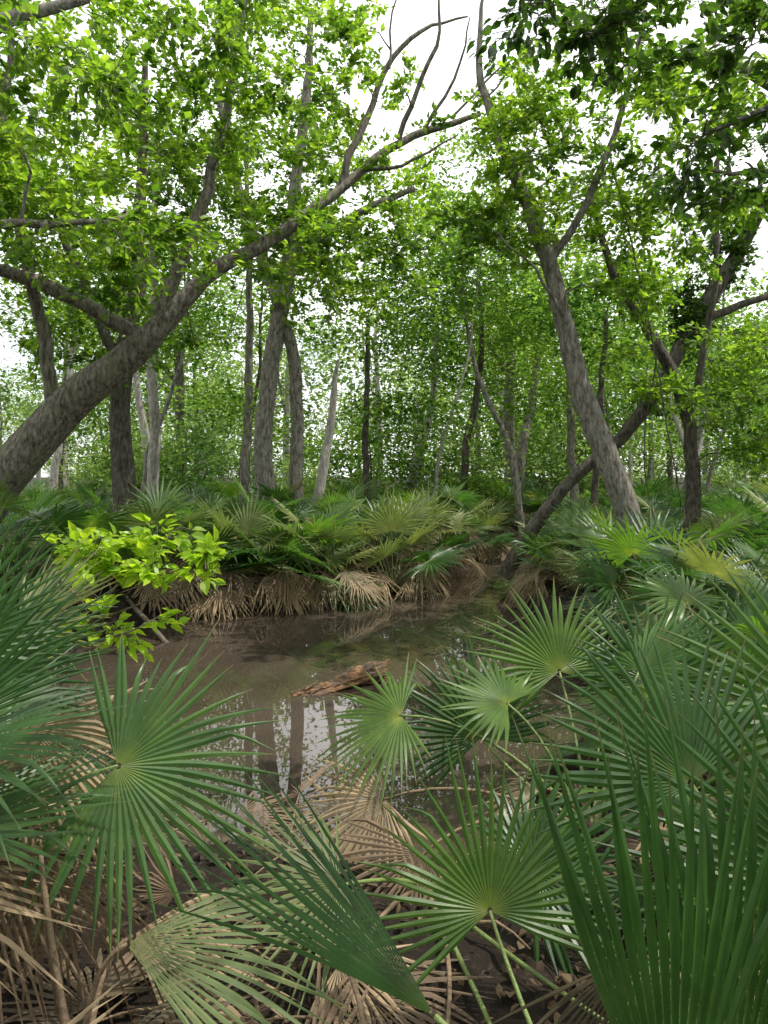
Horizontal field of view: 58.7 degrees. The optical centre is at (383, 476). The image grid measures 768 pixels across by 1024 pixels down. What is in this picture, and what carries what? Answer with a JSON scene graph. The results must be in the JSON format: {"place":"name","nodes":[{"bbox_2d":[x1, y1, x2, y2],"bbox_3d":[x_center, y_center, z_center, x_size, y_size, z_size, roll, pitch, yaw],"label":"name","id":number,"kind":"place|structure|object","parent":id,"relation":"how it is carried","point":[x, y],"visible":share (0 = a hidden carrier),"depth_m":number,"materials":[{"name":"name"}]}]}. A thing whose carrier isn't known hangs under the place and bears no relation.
{"place":"outdoors","nodes":[
{"label":"outdoors","id":0,"kind":"place"},
{"bbox_2d":[2,551,602,868],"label":"water","id":1,"kind":"structure","parent":0,"point":[328,645],"depth_m":6.58,"materials":[{"name":"brown liquid"}]},
{"bbox_2d":[124,593,168,642],"bbox_3d":[-3.067,1.812,8.684,0.101,0.472,1.362,0,0,-42],"label":"fallen branch","id":2,"kind":"object","parent":1,"relation":"on","point":[144,618],"visible":0.77,"depth_m":8.61,"materials":[{"name":"grey wood"}]},
{"bbox_2d":[53,590,549,833],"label":"floating leaves","id":3,"kind":"object","parent":1,"relation":"on","point":[320,682],"visible":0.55,"depth_m":7.45,"materials":[{"name":"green plant"}]},
{"bbox_2d":[286,659,391,695],"bbox_3d":[-0.388,1.956,6.453,1.197,0.266,0.290,0,0,-35],"label":"broken log","id":4,"kind":"object","parent":1,"relation":"in","point":[357,676],"visible":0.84,"depth_m":6.48,"materials":[{"name":"brown wood"}]},
{"bbox_2d":[438,645,513,655],"bbox_3d":[1.161,1.977,7.766,1.175,0.081,0.086,0,0,-20],"label":"fallen branch","id":5,"kind":"object","parent":1,"relation":"on","point":[469,650],"visible":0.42,"depth_m":7.65,"materials":[{"name":"brown wood"}]},
{"bbox_2d":[479,611,535,634],"bbox_3d":[1.763,1.865,8.980,1.368,0.348,0.081,0,0,-35],"label":"fallen branch","id":6,"kind":"object","parent":1,"relation":"on","point":[506,626],"visible":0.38,"depth_m":8.81,"materials":[{"name":"brown wood"}]},
{"bbox_2d":[283,935,365,1023],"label":"fallen branch","id":7,"kind":"object","parent":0,"point":[358,999],"visible":0.35,"depth_m":1.83,"materials":[{"name":"brown wood"}]},
{"bbox_2d":[0,477,767,1023],"bbox_3d":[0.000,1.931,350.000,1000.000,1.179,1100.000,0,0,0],"label":"ground","id":8,"kind":"structure","parent":0,"point":[476,953],"depth_m":2.31,"materials":[{"name":"brown soil"}]},
{"bbox_2d":[0,528,25,545],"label":"dwarf palmetto","id":9,"kind":"object","parent":8,"relation":"on","point":[9,534],"visible":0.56,"depth_m":8.20,"materials":[{"name":"green plant"}]},
{"bbox_2d":[0,478,89,591],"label":"dwarf palmetto","id":10,"kind":"object","parent":8,"relation":"on","point":[44,501],"visible":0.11,"depth_m":9.76,"materials":[{"name":"green plant"}]},
{"bbox_2d":[0,470,110,614],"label":"dwarf palmetto","id":11,"kind":"object","parent":8,"relation":"on","point":[56,515],"visible":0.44,"depth_m":8.28,"materials":[{"name":"green plant"}]},
{"bbox_2d":[0,120,128,362],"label":"slender tree","id":12,"kind":"object","parent":8,"relation":"on","point":[20,297],"visible":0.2,"depth_m":11.26,"materials":[{"name":"green plant"}]},
{"bbox_2d":[0,547,138,883],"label":"dwarf palmetto","id":13,"kind":"object","parent":8,"relation":"on","point":[9,830],"visible":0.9,"depth_m":2.06,"materials":[{"name":"green plant"}]},
{"bbox_2d":[0,651,151,857],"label":"dwarf palmetto","id":14,"kind":"object","parent":8,"relation":"on","point":[67,812],"visible":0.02,"depth_m":3.33,"materials":[{"name":"green plant"}]},
{"bbox_2d":[0,214,160,492],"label":"slender tree","id":15,"kind":"object","parent":8,"relation":"on","point":[54,467],"visible":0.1,"depth_m":18.89,"materials":[{"name":"green plant"}]},
{"bbox_2d":[7,492,163,604],"bbox_3d":[-4.045,1.115,9.420,2.010,1.857,2.492,0,0,-13],"label":"dwarf palmetto","id":16,"kind":"object","parent":8,"relation":"on","point":[93,521],"visible":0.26,"depth_m":9.06,"materials":[{"name":"green plant"}]},
{"bbox_2d":[0,0,221,315],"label":"overhanging elm tree","id":17,"kind":"object","parent":8,"relation":"on","point":[98,73],"visible":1,"depth_m":5.69,"materials":[{"name":"green plant"}]},
{"bbox_2d":[0,0,256,561],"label":"water oak tree","id":18,"kind":"object","parent":8,"relation":"on","point":[123,474],"visible":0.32,"depth_m":12.34,"materials":[{"name":"green plant"}]},
{"bbox_2d":[41,513,226,716],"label":"boxelder sapling","id":19,"kind":"object","parent":8,"relation":"on","point":[212,552],"visible":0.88,"depth_m":4.82,"materials":[{"name":"green plant"}]},
{"bbox_2d":[63,254,205,495],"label":"slender tree","id":20,"kind":"object","parent":8,"relation":"on","point":[140,406],"visible":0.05,"depth_m":21.12,"materials":[{"name":"green plant"}]},
{"bbox_2d":[0,489,294,1023],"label":"dwarf palmetto","id":21,"kind":"object","parent":8,"relation":"on","point":[16,739],"visible":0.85,"depth_m":2.07,"materials":[{"name":"green plant"}]},
{"bbox_2d":[34,68,261,534],"bbox_3d":[-5.546,-3.415,15.625,5.583,10.411,5.418,0,0,0],"label":"pale barked tree","id":22,"kind":"object","parent":8,"relation":"on","point":[153,459],"visible":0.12,"depth_m":15.40,"materials":[{"name":"green plant"}]},
{"bbox_2d":[79,475,235,620],"bbox_3d":[-3.222,1.179,9.966,2.471,2.415,2.535,0,0,5],"label":"dwarf palmetto","id":23,"kind":"object","parent":8,"relation":"on","point":[163,507],"visible":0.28,"depth_m":9.49,"materials":[{"name":"green plant"}]},
{"bbox_2d":[79,206,260,493],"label":"slender tree","id":24,"kind":"object","parent":8,"relation":"on","point":[162,416],"visible":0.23,"depth_m":17.53,"materials":[{"name":"green plant"}]},
{"bbox_2d":[123,510,271,623],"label":"dwarf palmetto","id":25,"kind":"object","parent":8,"relation":"on","point":[205,606],"visible":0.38,"depth_m":9.81,"materials":[{"name":"green plant"}]},
{"bbox_2d":[144,492,254,572],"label":"dwarf palmetto","id":26,"kind":"object","parent":8,"relation":"on","point":[188,512],"visible":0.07,"depth_m":10.59,"materials":[{"name":"green plant"}]},
{"bbox_2d":[0,854,406,1023],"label":"dead palmetto frond","id":27,"kind":"object","parent":8,"relation":"on","point":[173,990],"visible":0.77,"depth_m":1.84,"materials":[{"name":"plant"}]},
{"bbox_2d":[130,78,358,505],"bbox_3d":[-3.229,-3.717,16.073,5.658,11.037,5.288,0,0,0],"label":"slender tree","id":28,"kind":"object","parent":8,"relation":"on","point":[248,403],"visible":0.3,"depth_m":15.89,"materials":[{"name":"green plant"}]},
{"bbox_2d":[171,488,320,617],"bbox_3d":[-2.125,1.302,10.591,2.415,2.302,2.384,0,0,10],"label":"dwarf palmetto","id":29,"kind":"object","parent":8,"relation":"on","point":[251,523],"visible":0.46,"depth_m":10.34,"materials":[{"name":"green plant"}]},
{"bbox_2d":[178,239,326,501],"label":"slender tree","id":30,"kind":"object","parent":8,"relation":"on","point":[261,339],"visible":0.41,"depth_m":20.08,"materials":[{"name":"green plant"}]},
{"bbox_2d":[0,0,509,523],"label":"live oak tree","id":31,"kind":"object","parent":8,"relation":"on","point":[36,438],"visible":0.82,"depth_m":8.32,"materials":[{"name":"green plant"}]},
{"bbox_2d":[184,187,251,367],"bbox_3d":[-2.112,-2.797,8.762,0.881,2.820,0.150,0,0,-19],"label":"hanging vine","id":32,"kind":"object","parent":31,"relation":"hanging from","point":[231,325],"visible":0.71,"depth_m":8.81,"materials":[{"name":"brown plant"}]},
{"bbox_2d":[192,472,323,571],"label":"dwarf palmetto","id":33,"kind":"object","parent":8,"relation":"on","point":[263,504],"visible":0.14,"depth_m":11.50,"materials":[{"name":"green plant"}]},
{"bbox_2d":[102,0,462,528],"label":"oak tree","id":34,"kind":"object","parent":8,"relation":"on","point":[280,332],"visible":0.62,"depth_m":13.75,"materials":[{"name":"green plant"}]},
{"bbox_2d":[211,507,369,615],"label":"dwarf palmetto","id":35,"kind":"object","parent":8,"relation":"on","point":[336,554],"visible":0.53,"depth_m":10.44,"materials":[{"name":"green plant"}]},
{"bbox_2d":[263,498,374,573],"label":"dwarf palmetto","id":36,"kind":"object","parent":8,"relation":"on","point":[307,521],"visible":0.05,"depth_m":12.04,"materials":[{"name":"green plant"}]},
{"bbox_2d":[246,492,393,614],"bbox_3d":[-0.903,1.440,10.826,2.484,2.366,2.422,0,0,-31],"label":"dwarf palmetto","id":37,"kind":"object","parent":8,"relation":"on","point":[361,590],"visible":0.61,"depth_m":10.34,"materials":[{"name":"green plant"}]},
{"bbox_2d":[309,359,338,512],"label":"dead leaning tree","id":38,"kind":"object","parent":8,"relation":"on","point":[323,468],"visible":0.73,"depth_m":14.56,"materials":[{"name":"grey wood"}]},
{"bbox_2d":[315,488,427,584],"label":"dwarf palmetto","id":39,"kind":"object","parent":8,"relation":"on","point":[401,555],"visible":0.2,"depth_m":12.51,"materials":[{"name":"green plant"}]},
{"bbox_2d":[0,586,749,1023],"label":"leaf litter","id":40,"kind":"object","parent":8,"relation":"on","point":[564,978],"visible":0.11,"depth_m":2.28,"materials":[{"name":"brown plant"}]},
{"bbox_2d":[254,847,313,874],"bbox_3d":[-0.399,1.552,2.766,0.015,0.072,0.335,0,0,39],"label":"fallen stick","id":41,"kind":"object","parent":40,"relation":"on","point":[274,859],"visible":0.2,"depth_m":2.73,"materials":[{"name":"brown wood"}]},
{"bbox_2d":[421,843,487,905],"bbox_3d":[0.295,1.535,2.682,0.017,0.075,0.493,0,0,41],"label":"fallen stick","id":42,"kind":"object","parent":40,"relation":"on","point":[425,897],"visible":0.07,"depth_m":2.54,"materials":[{"name":"brown wood"}]},
{"bbox_2d":[132,728,621,1023],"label":"dwarf palmetto","id":43,"kind":"object","parent":8,"relation":"on","point":[528,913],"visible":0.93,"depth_m":1.87,"materials":[{"name":"green plant"}]},
{"bbox_2d":[0,725,765,1023],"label":"fallen palmetto fronds","id":44,"kind":"object","parent":8,"relation":"on","point":[111,978],"visible":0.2,"depth_m":2.14,"materials":[{"name":"beige plant"}]},
{"bbox_2d":[0,154,767,502],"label":"distant forest","id":45,"kind":"object","parent":8,"relation":"on","point":[216,376],"visible":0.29,"depth_m":34.63,"materials":[{"name":"green plant"}]},
{"bbox_2d":[0,469,767,587],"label":"palmetto thicket","id":46,"kind":"object","parent":8,"relation":"on","point":[714,502],"visible":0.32,"depth_m":14.58,"materials":[{"name":"green plant"}]},
{"bbox_2d":[260,211,507,506],"bbox_3d":[-0.134,-2.244,16.935,5.789,8.124,5.069,0,0,-27],"label":"slender tree","id":47,"kind":"object","parent":8,"relation":"on","point":[367,338],"visible":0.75,"depth_m":16.91,"materials":[{"name":"green plant"}]},
{"bbox_2d":[38,396,767,514],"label":"understory shrubs","id":48,"kind":"object","parent":8,"relation":"on","point":[169,464],"visible":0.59,"depth_m":22.65,"materials":[{"name":"green plant"}]},
{"bbox_2d":[330,486,477,607],"bbox_3d":[0.070,1.363,11.580,2.654,2.530,2.620,0,0,-10],"label":"dwarf palmetto","id":49,"kind":"object","parent":8,"relation":"on","point":[414,523],"visible":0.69,"depth_m":11.39,"materials":[{"name":"green plant"}]},
{"bbox_2d":[366,489,473,567],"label":"dwarf palmetto","id":50,"kind":"object","parent":8,"relation":"on","point":[441,531],"visible":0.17,"depth_m":14.25,"materials":[{"name":"green plant"}]},
{"bbox_2d":[360,300,504,496],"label":"slender tree","id":51,"kind":"object","parent":8,"relation":"on","point":[431,387],"visible":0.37,"depth_m":22.41,"materials":[{"name":"green plant"}]},
{"bbox_2d":[371,483,497,585],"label":"dwarf palmetto","id":52,"kind":"object","parent":8,"relation":"on","point":[453,540],"visible":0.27,"depth_m":13.31,"materials":[{"name":"green plant"}]},
{"bbox_2d":[399,479,497,568],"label":"dwarf palmetto","id":53,"kind":"object","parent":8,"relation":"on","point":[461,499],"visible":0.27,"depth_m":15.56,"materials":[{"name":"green plant"}]},
{"bbox_2d":[377,177,538,534],"bbox_3d":[2.048,-2.726,17.481,4.621,8.943,4.276,0,0,43],"label":"slender tree","id":54,"kind":"object","parent":8,"relation":"on","point":[477,301],"visible":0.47,"depth_m":17.36,"materials":[{"name":"green plant"}]},
{"bbox_2d":[367,114,581,523],"bbox_3d":[2.735,-4.099,19.729,6.841,11.826,6.137,0,0,0],"label":"slender tree","id":55,"kind":"object","parent":8,"relation":"on","point":[480,353],"visible":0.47,"depth_m":19.80,"materials":[{"name":"green plant"}]},
{"bbox_2d":[210,749,746,1023],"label":"dwarf palmetto","id":56,"kind":"object","parent":8,"relation":"on","point":[558,949],"visible":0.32,"depth_m":2.21,"materials":[{"name":"plant"}]},
{"bbox_2d":[389,205,571,534],"bbox_3d":[2.631,-2.502,17.595,5.227,8.492,4.288,0,0,0],"label":"slender tree","id":57,"kind":"object","parent":8,"relation":"on","point":[516,481],"visible":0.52,"depth_m":17.76,"materials":[{"name":"green plant"}]},
{"bbox_2d":[457,497,516,563],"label":"dwarf palmetto","id":58,"kind":"object","parent":8,"relation":"on","point":[493,515],"visible":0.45,"depth_m":16.14,"materials":[{"name":"green plant"}]},
{"bbox_2d":[466,920,530,949],"bbox_3d":[0.377,1.516,2.276,0.251,0.065,0.015,0,0,40],"label":"fallen stick","id":59,"kind":"object","parent":8,"relation":"on","point":[503,926],"visible":0.79,"depth_m":2.26,"materials":[{"name":"brown wood"}]},
{"bbox_2d":[281,576,751,903],"bbox_3d":[0.641,1.249,3.108,2.223,1.421,1.615,0,0,0],"label":"dwarf palmetto","id":60,"kind":"object","parent":8,"relation":"on","point":[493,705],"visible":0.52,"depth_m":3.32,"materials":[{"name":"green plant"}]},
{"bbox_2d":[476,252,587,513],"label":"slender tree","id":61,"kind":"object","parent":8,"relation":"on","point":[522,447],"visible":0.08,"depth_m":23.97,"materials":[{"name":"green plant"}]},
{"bbox_2d":[498,523,576,601],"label":"dwarf palmetto","id":62,"kind":"object","parent":8,"relation":"on","point":[532,554],"visible":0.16,"depth_m":11.19,"materials":[{"name":"green plant"}]},
{"bbox_2d":[514,511,560,568],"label":"dwarf palmetto","id":63,"kind":"object","parent":8,"relation":"on","point":[534,559],"visible":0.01,"depth_m":14.33,"materials":[{"name":"green plant"}]},
{"bbox_2d":[537,497,580,574],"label":"dwarf palmetto","id":64,"kind":"object","parent":8,"relation":"on","point":[551,535],"visible":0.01,"depth_m":12.73,"materials":[{"name":"green plant"}]},
{"bbox_2d":[499,501,626,613],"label":"dwarf palmetto","id":65,"kind":"object","parent":8,"relation":"on","point":[550,558],"visible":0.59,"depth_m":9.83,"materials":[{"name":"green plant"}]},
{"bbox_2d":[471,207,683,505],"bbox_3d":[5.299,-2.790,18.573,6.353,9.201,5.768,0,0,0],"label":"slender tree","id":66,"kind":"object","parent":8,"relation":"on","point":[570,427],"visible":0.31,"depth_m":18.51,"materials":[{"name":"green plant"}]},
{"bbox_2d":[426,0,752,579],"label":"elm tree","id":67,"kind":"object","parent":8,"relation":"on","point":[596,431],"visible":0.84,"depth_m":8.83,"materials":[{"name":"green plant"}]},
{"bbox_2d":[610,158,695,586],"bbox_3d":[3.404,-1.294,8.662,1.060,5.794,0.056,0,0,17],"label":"hanging vine","id":68,"kind":"object","parent":67,"relation":"hanging from","point":[657,371],"visible":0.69,"depth_m":8.63,"materials":[{"name":"brown plant"}]},
{"bbox_2d":[481,223,698,508],"bbox_3d":[3.988,-1.423,12.741,3.812,6.463,4.079,0,0,39],"label":"slender tree","id":69,"kind":"object","parent":8,"relation":"on","point":[604,337],"visible":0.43,"depth_m":12.55,"materials":[{"name":"green plant"}]},
{"bbox_2d":[537,502,678,590],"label":"dwarf palmetto","id":70,"kind":"object","parent":8,"relation":"on","point":[565,533],"visible":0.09,"depth_m":10.27,"materials":[{"name":"green plant"}]},
{"bbox_2d":[533,276,692,434],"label":"slender tree","id":71,"kind":"object","parent":8,"relation":"on","point":[616,364],"visible":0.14,"depth_m":20.09,"materials":[{"name":"green plant"}]},
{"bbox_2d":[466,0,767,237],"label":"overhanging tree","id":72,"kind":"object","parent":8,"relation":"on","point":[586,37],"visible":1,"depth_m":4.62,"materials":[{"name":"green plant"}]},
{"bbox_2d":[491,564,767,1023],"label":"dwarf palmetto","id":73,"kind":"object","parent":8,"relation":"on","point":[714,985],"visible":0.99,"depth_m":1.38,"materials":[{"name":"green plant"}]},
{"bbox_2d":[496,119,767,580],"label":"leaning vine covered tree","id":74,"kind":"object","parent":8,"relation":"on","point":[737,250],"visible":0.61,"depth_m":11.84,"materials":[{"name":"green plant"}]},
{"bbox_2d":[554,498,717,607],"bbox_3d":[3.035,1.185,8.338,2.003,1.874,2.123,0,0,36],"label":"dwarf palmetto","id":75,"kind":"object","parent":8,"relation":"on","point":[575,559],"visible":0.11,"depth_m":8.37,"materials":[{"name":"green plant"}]},
{"bbox_2d":[550,504,741,644],"bbox_3d":[2.834,1.207,7.278,2.086,1.872,2.429,0,0,7],"label":"dwarf palmetto","id":76,"kind":"object","parent":8,"relation":"on","point":[610,543],"visible":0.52,"depth_m":7.05,"materials":[{"name":"green plant"}]},
{"bbox_2d":[533,179,767,535],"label":"hackberry tree","id":77,"kind":"object","parent":8,"relation":"on","point":[686,404],"visible":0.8,"depth_m":10.32,"materials":[{"name":"green plant"}]},
{"bbox_2d":[644,351,657,519],"bbox_3d":[4.046,-0.153,10.203,0.324,3.512,0.426,0,0,0],"label":"hanging vine","id":78,"kind":"object","parent":77,"relation":"hanging from","point":[645,432],"visible":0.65,"depth_m":10.27,"materials":[{"name":"brown plant"}]},
{"bbox_2d":[549,552,767,794],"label":"dwarf palmetto","id":79,"kind":"object","parent":8,"relation":"on","point":[675,589],"visible":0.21,"depth_m":4.10,"materials":[{"name":"green plant"}]},
{"bbox_2d":[616,517,724,595],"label":"dwarf palmetto","id":80,"kind":"object","parent":8,"relation":"on","point":[691,536],"visible":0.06,"depth_m":8.69,"materials":[{"name":"green plant"}]},
{"bbox_2d":[579,503,767,622],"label":"dwarf palmetto","id":81,"kind":"object","parent":8,"relation":"on","point":[724,529],"visible":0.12,"depth_m":7.40,"materials":[{"name":"green plant"}]},
{"bbox_2d":[579,770,767,1022],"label":"dwarf palmetto","id":82,"kind":"object","parent":8,"relation":"on","point":[677,815],"visible":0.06,"depth_m":2.37,"materials":[{"name":"green plant"}]},
{"bbox_2d":[582,0,767,262],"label":"overhanging ash tree","id":83,"kind":"object","parent":8,"relation":"on","point":[663,95],"visible":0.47,"depth_m":6.45,"materials":[{"name":"green plant"}]},
{"bbox_2d":[588,246,767,491],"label":"slender tree","id":84,"kind":"object","parent":8,"relation":"on","point":[753,282],"visible":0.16,"depth_m":16.30,"materials":[{"name":"green plant"}]},
{"bbox_2d":[613,291,746,446],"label":"slender tree","id":85,"kind":"object","parent":8,"relation":"on","point":[678,427],"visible":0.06,"depth_m":24.04,"materials":[{"name":"green plant"}]},
{"bbox_2d":[616,529,767,652],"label":"dwarf palmetto","id":86,"kind":"object","parent":8,"relation":"on","point":[699,561],"visible":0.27,"depth_m":6.16,"materials":[{"name":"green plant"}]},
{"bbox_2d":[628,299,767,457],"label":"slender tree","id":87,"kind":"object","parent":8,"relation":"on","point":[701,442],"visible":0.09,"depth_m":21.01,"materials":[{"name":"green plant"}]},
{"bbox_2d":[641,271,767,490],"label":"slender tree","id":88,"kind":"object","parent":8,"relation":"on","point":[731,405],"visible":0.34,"depth_m":14.05,"materials":[{"name":"green plant"}]},
{"bbox_2d":[687,537,767,620],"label":"dwarf palmetto","id":89,"kind":"object","parent":8,"relation":"on","point":[749,551],"visible":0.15,"depth_m":6.99,"materials":[{"name":"green plant"}]},
{"bbox_2d":[689,506,767,588],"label":"dwarf palmetto","id":90,"kind":"object","parent":8,"relation":"on","point":[715,525],"visible":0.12,"depth_m":9.84,"materials":[{"name":"green plant"}]},
{"bbox_2d":[699,729,764,844],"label":"dwarf palmetto","id":91,"kind":"object","parent":8,"relation":"on","point":[728,794],"visible":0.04,"depth_m":3.00,"materials":[{"name":"green plant"}]},
{"bbox_2d":[703,520,767,572],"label":"dwarf palmetto","id":92,"kind":"object","parent":8,"relation":"on","point":[763,540],"visible":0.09,"depth_m":7.79,"materials":[{"name":"green plant"}]},
{"bbox_2d":[723,558,767,682],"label":"dwarf palmetto","id":93,"kind":"object","parent":8,"relation":"on","point":[755,583],"visible":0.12,"depth_m":5.41,"materials":[{"name":"green plant"}]},
{"bbox_2d":[0,0,767,476],"label":"sky","id":94,"kind":"structure","parent":0,"point":[409,16],"materials":[{"name":"white"}]}
]}

